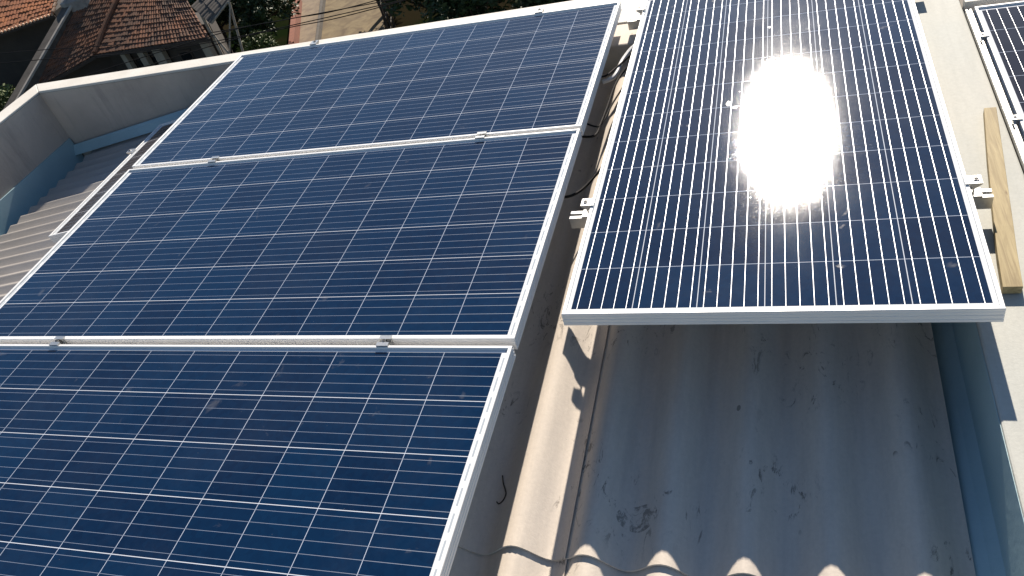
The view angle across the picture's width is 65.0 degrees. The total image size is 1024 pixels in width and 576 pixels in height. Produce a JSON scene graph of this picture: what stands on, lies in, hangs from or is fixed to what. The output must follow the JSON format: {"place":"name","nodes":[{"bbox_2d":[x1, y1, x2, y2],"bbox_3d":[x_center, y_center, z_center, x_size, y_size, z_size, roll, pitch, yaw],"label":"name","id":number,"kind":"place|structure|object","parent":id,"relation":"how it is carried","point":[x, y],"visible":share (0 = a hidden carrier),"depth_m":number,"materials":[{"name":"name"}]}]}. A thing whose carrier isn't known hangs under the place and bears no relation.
{"place":"outdoors","nodes":[
{"label":"outdoors","id":0,"kind":"place"},
{"bbox_2d":[0,0,61,98],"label":"orange roof house","id":1,"kind":"structure","parent":0,"point":[25,25],"depth_m":34.66,"materials":[{"name":"tile"}]},
{"bbox_2d":[0,0,390,53],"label":"overhead wire","id":2,"kind":"object","parent":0,"point":[192,35],"visible":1,"depth_m":14.59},
{"bbox_2d":[0,0,402,63],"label":"overhead wire","id":3,"kind":"object","parent":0,"point":[212,41],"visible":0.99,"depth_m":14.06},
{"bbox_2d":[85,0,376,75],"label":"overhead wire","id":4,"kind":"object","parent":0,"point":[220,33],"visible":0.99,"depth_m":14.10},
{"bbox_2d":[141,0,405,67],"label":"overhead wire","id":5,"kind":"object","parent":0,"point":[274,30],"visible":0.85,"depth_m":13.66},
{"bbox_2d":[299,0,319,42],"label":"path","id":6,"kind":"structure","parent":0,"point":[308,31],"depth_m":37.28,"materials":[{"name":"concrete"}]},
{"bbox_2d":[321,0,384,39],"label":"yard","id":7,"kind":"structure","parent":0,"point":[367,21],"depth_m":36.15,"materials":[{"name":"beige concrete"}]},
{"bbox_2d":[315,0,325,39],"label":"kerb wall","id":8,"kind":"structure","parent":7,"relation":"on","point":[320,24],"depth_m":36.41,"materials":[{"name":"grey concrete"}]},
{"bbox_2d":[193,0,516,52],"bbox_3d":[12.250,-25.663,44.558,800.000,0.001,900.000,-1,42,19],"label":"ground","id":9,"kind":"structure","parent":0,"point":[412,17],"depth_m":35.56,"materials":[{"name":"green plant"}]},
{"bbox_2d":[0,83,15,111],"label":"bush","id":10,"kind":"object","parent":9,"relation":"on","point":[6,93],"visible":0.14,"depth_m":31.14,"materials":[{"name":"green plant"}]},
{"bbox_2d":[3,5,72,109],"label":"boundary wall","id":11,"kind":"structure","parent":9,"relation":"on","point":[31,76],"depth_m":31.30,"materials":[{"name":"grey concrete"}]},
{"bbox_2d":[60,0,89,12],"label":"cement water tank","id":12,"kind":"object","parent":9,"relation":"on","point":[78,5],"visible":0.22,"depth_m":32.22,"materials":[{"name":"grey concrete"}]},
{"bbox_2d":[38,0,231,83],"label":"tiled house","id":13,"kind":"structure","parent":9,"relation":"on","point":[101,23],"depth_m":31.51,"materials":[{"name":"tile"}]},
{"bbox_2d":[133,56,143,67],"bbox_3d":[-14.690,-8.640,32.517,0.600,1.600,0.052,-1,42,19],"label":"window","id":14,"kind":"structure","parent":13,"relation":"in","point":[139,63],"depth_m":32.18,"materials":[{"name":"black glass"}]},
{"bbox_2d":[150,54,158,65],"bbox_3d":[-13.935,-8.658,32.252,0.600,1.600,0.052,-1,42,19],"label":"window","id":15,"kind":"structure","parent":13,"relation":"in","point":[153,58],"depth_m":31.91,"materials":[{"name":"black glass"}]},
{"bbox_2d":[177,49,194,60],"bbox_3d":[-12.614,-8.688,31.789,0.600,1.600,0.052,-1,42,19],"label":"window","id":16,"kind":"structure","parent":13,"relation":"in","point":[189,56],"depth_m":31.40,"materials":[{"name":"black glass"}]},
{"bbox_2d":[187,0,240,53],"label":"leafy tree","id":17,"kind":"object","parent":9,"relation":"on","point":[223,16],"visible":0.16,"depth_m":35.63,"materials":[{"name":"green plant"}]},
{"bbox_2d":[191,0,243,54],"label":"lean to","id":18,"kind":"object","parent":9,"relation":"on","point":[209,11],"visible":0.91,"depth_m":28.90,"materials":[{"name":"grey metal"}]},
{"bbox_2d":[228,6,276,51],"bbox_3d":[-10.500,-10.397,33.395,1.663,2.680,2.292,18,51,35],"label":"leafy tree","id":19,"kind":"object","parent":9,"relation":"on","point":[260,15],"visible":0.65,"depth_m":32.77,"materials":[{"name":"green plant"}]},
{"bbox_2d":[238,29,278,50],"bbox_3d":[-9.899,-9.202,32.158,1.368,2.262,2.070,-31,41,-15],"label":"bush","id":20,"kind":"object","parent":9,"relation":"on","point":[259,41],"visible":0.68,"depth_m":31.53,"materials":[{"name":"green plant"}]},
{"bbox_2d":[224,0,300,45],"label":"leafy tree","id":21,"kind":"object","parent":9,"relation":"on","point":[243,8],"visible":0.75,"depth_m":33.94,"materials":[{"name":"green plant"}]},
{"bbox_2d":[288,0,301,44],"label":"brick wall","id":22,"kind":"structure","parent":9,"relation":"on","point":[294,35],"depth_m":35.93,"materials":[{"name":"brick"}]},
{"bbox_2d":[378,0,395,28],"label":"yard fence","id":23,"kind":"object","parent":9,"relation":"on","point":[390,19],"visible":0.55,"depth_m":32.85,"materials":[{"name":"grey metal"}]},
{"bbox_2d":[378,0,448,16],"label":"leafy tree","id":24,"kind":"object","parent":9,"relation":"on","point":[416,3],"visible":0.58,"depth_m":29.19,"materials":[{"name":"green plant"}]},
{"bbox_2d":[420,0,507,22],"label":"leafy tree","id":25,"kind":"object","parent":9,"relation":"on","point":[471,7],"visible":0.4,"depth_m":27.34,"materials":[{"name":"green plant"}]},
{"bbox_2d":[429,0,502,13],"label":"leafy tree","id":26,"kind":"object","parent":9,"relation":"on","point":[449,3],"visible":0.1,"depth_m":29.11,"materials":[{"name":"green plant"}]},
{"bbox_2d":[0,0,1023,575],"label":"building","id":27,"kind":"structure","parent":9,"relation":"on","point":[770,450],"depth_m":2.04,"materials":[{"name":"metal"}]},
{"bbox_2d":[496,475,506,503],"bbox_3d":[-0.022,0.522,2.085,0.027,0.013,0.086,-3,42,17],"label":"wire hook","id":28,"kind":"object","parent":27,"relation":"on","point":[505,491],"visible":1,"depth_m":2.07,"materials":[{"name":"black metal"}]},
{"bbox_2d":[602,44,633,83],"bbox_3d":[0.469,-0.926,3.249,0.329,0.054,0.081,-36,43,-21],"label":"conduit","id":29,"kind":"object","parent":27,"relation":"on","point":[618,69],"visible":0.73,"depth_m":3.21,"materials":[{"name":"grey plastic"}]},
{"bbox_2d":[601,54,630,77],"bbox_3d":[0.444,-0.901,3.196,0.333,0.049,0.072,-26,40,-10],"label":"cable","id":30,"kind":"object","parent":29,"relation":"on","point":[617,66],"visible":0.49,"depth_m":3.21,"materials":[{"name":"black rubber"}]},
{"bbox_2d":[628,17,639,29],"bbox_3d":[1.036,-1.124,3.248,1.123,0.090,0.073,-1,42,19],"label":"mounting rail","id":31,"kind":"object","parent":27,"relation":"on","point":[633,23],"visible":0.16,"depth_m":3.38,"materials":[{"name":"metal"}]},
{"bbox_2d":[636,5,645,19],"bbox_3d":[0.539,-1.152,3.357,0.043,0.048,0.035,-1,42,19],"label":"end clamp","id":32,"kind":"object","parent":31,"relation":"attached to","point":[639,9],"visible":0.97,"depth_m":3.34,"materials":[{"name":"metal"}]},
{"bbox_2d":[569,189,993,228],"bbox_3d":[0.735,-0.173,2.330,1.123,0.200,0.073,-1,42,19],"label":"mounting rail","id":33,"kind":"object","parent":27,"relation":"on","point":[985,201],"visible":0.19,"depth_m":2.08,"materials":[{"name":"metal"}]},
{"bbox_2d":[581,198,594,217],"bbox_3d":[0.229,-0.241,2.403,0.043,0.048,0.035,-1,42,19],"label":"end clamp","id":34,"kind":"object","parent":33,"relation":"attached to","point":[587,203],"visible":0.95,"depth_m":2.39,"materials":[{"name":"metal"}]},
{"bbox_2d":[561,0,1005,324],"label":"solar panel","id":35,"kind":"object","parent":33,"relation":"on","point":[817,174],"visible":1,"depth_m":2.26,"materials":[{"name":"glass"}]},
{"bbox_2d":[564,167,600,198],"bbox_3d":[0.276,-0.390,2.684,0.407,0.070,0.045,-33,42,-17],"label":"cable","id":36,"kind":"object","parent":35,"relation":"attached to","point":[584,186],"visible":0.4,"depth_m":2.68,"materials":[{"name":"black rubber"}]},
{"bbox_2d":[582,66,627,137],"bbox_3d":[0.375,-0.730,3.059,0.123,0.075,0.624,17,51,35],"label":"cable","id":37,"kind":"object","parent":35,"relation":"hanging from","point":[607,105],"visible":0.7,"depth_m":3.05,"materials":[{"name":"black rubber"}]},
{"bbox_2d":[587,86,622,126],"bbox_3d":[0.398,-0.743,3.061,0.077,0.088,0.502,20,53,37],"label":"cable","id":38,"kind":"object","parent":35,"relation":"hanging from","point":[611,105],"visible":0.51,"depth_m":3.05,"materials":[{"name":"black rubber"}]},
{"bbox_2d":[963,175,982,197],"bbox_3d":[1.187,-0.263,2.067,0.043,0.048,0.035,-1,42,19],"label":"end clamp","id":39,"kind":"object","parent":33,"relation":"attached to","point":[974,182],"visible":0.98,"depth_m":2.06,"materials":[{"name":"metal"}]},
{"bbox_2d":[965,9,1023,170],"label":"mounting rail","id":40,"kind":"object","parent":27,"relation":"attached to","point":[1014,132],"visible":1,"depth_m":2.51,"materials":[{"name":"metal"}]},
{"bbox_2d":[979,32,988,40],"bbox_3d":[1.607,-0.851,2.740,0.030,0.034,0.024,-1,42,19],"label":"end clamp","id":41,"kind":"object","parent":40,"relation":"attached to","point":[983,36],"visible":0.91,"depth_m":2.73,"materials":[{"name":"metal"}]},
{"bbox_2d":[973,1,1023,142],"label":"solar panel","id":42,"kind":"object","parent":40,"relation":"on","point":[1002,24],"visible":0.81,"depth_m":2.67,"materials":[{"name":"glass"}]},
{"bbox_2d":[1011,114,1022,124],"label":"end clamp","id":43,"kind":"object","parent":40,"relation":"attached to","point":[1016,118],"visible":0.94,"depth_m":2.36,"materials":[{"name":"metal"}]},
{"bbox_2d":[983,107,1022,293],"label":"wooden board","id":44,"kind":"object","parent":27,"relation":"on","point":[1009,271],"visible":0.94,"depth_m":2.08,"materials":[{"name":"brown wood"}]},
{"bbox_3d":[-1.362,0.123,2.813,0.073,0.233,3.700,-1,42,19],"label":"rail","id":45,"kind":"object","parent":27,"relation":"on","visible":0},
{"bbox_2d":[49,336,65,345],"bbox_3d":[-1.436,0.173,2.543,0.035,0.023,0.039,-1,42,19],"label":"clamp","id":46,"kind":"object","parent":45,"relation":"attached to","point":[59,340],"visible":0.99,"depth_m":2.54,"materials":[{"name":"metal"}]},
{"bbox_2d":[48,119,177,242],"bbox_3d":[-1.338,-0.674,3.817,1.650,0.041,0.992,-8,40,25],"label":"mounting rail","id":47,"kind":"object","parent":45,"relation":"on","point":[71,220],"visible":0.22,"depth_m":4.08,"materials":[{"name":"metal"}]},
{"bbox_2d":[126,149,135,154],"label":"end clamp","id":48,"kind":"object","parent":47,"relation":"attached to","point":[129,151],"visible":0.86,"depth_m":4.30,"materials":[{"name":"metal"}]},
{"bbox_2d":[208,156,219,162],"bbox_3d":[-1.204,-0.514,3.249,0.035,0.023,0.039,-1,42,19],"label":"clamp","id":49,"kind":"object","parent":45,"relation":"on","point":[214,159],"visible":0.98,"depth_m":3.24,"materials":[{"name":"metal"}]},
{"bbox_2d":[0,344,515,575],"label":"solar panel","id":50,"kind":"object","parent":45,"relation":"on","point":[241,460],"visible":1,"depth_m":1.97,"materials":[{"name":"glass"}]},
{"bbox_2d":[0,129,581,348],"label":"solar panel","id":51,"kind":"object","parent":45,"relation":"on","point":[442,243],"visible":0.98,"depth_m":2.62,"materials":[{"name":"glass"}]},
{"bbox_2d":[309,40,318,44],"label":"end clamp","id":52,"kind":"object","parent":45,"relation":"on","point":[315,42],"visible":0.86,"depth_m":3.95,"materials":[{"name":"metal"}]},
{"bbox_2d":[132,1,621,168],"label":"solar panel","id":53,"kind":"object","parent":45,"relation":"on","point":[531,73],"visible":0.92,"depth_m":3.35,"materials":[{"name":"glass"}]},
{"bbox_3d":[-0.269,0.093,2.426,0.073,0.220,3.700,-1,42,19],"label":"rail","id":54,"kind":"object","parent":27,"relation":"on","visible":0},
{"bbox_2d":[376,335,392,346],"bbox_3d":[-0.341,0.148,2.159,0.035,0.023,0.039,-1,42,19],"label":"clamp","id":55,"kind":"object","parent":54,"relation":"attached to","point":[385,340],"visible":1,"depth_m":2.15,"materials":[{"name":"metal"}]},
{"bbox_2d":[475,131,486,138],"bbox_3d":[-0.110,-0.539,2.866,0.035,0.023,0.039,-1,42,19],"label":"clamp","id":56,"kind":"object","parent":54,"relation":"on","point":[480,135],"visible":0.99,"depth_m":2.86,"materials":[{"name":"metal"}]},
{"bbox_2d":[535,8,543,13],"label":"end clamp","id":57,"kind":"object","parent":54,"relation":"on","point":[540,10],"visible":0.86,"depth_m":3.56,"materials":[{"name":"metal"}]},
{"bbox_2d":[503,0,571,8],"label":"leafy tree","id":58,"kind":"object","parent":9,"relation":"on","point":[518,4],"visible":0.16,"depth_m":26.75,"materials":[{"name":"green plant"}]},
{"bbox_2d":[959,0,1023,173],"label":"solar panel frame","id":59,"kind":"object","parent":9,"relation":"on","point":[968,4],"depth_m":2.90,"materials":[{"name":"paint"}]}
]}

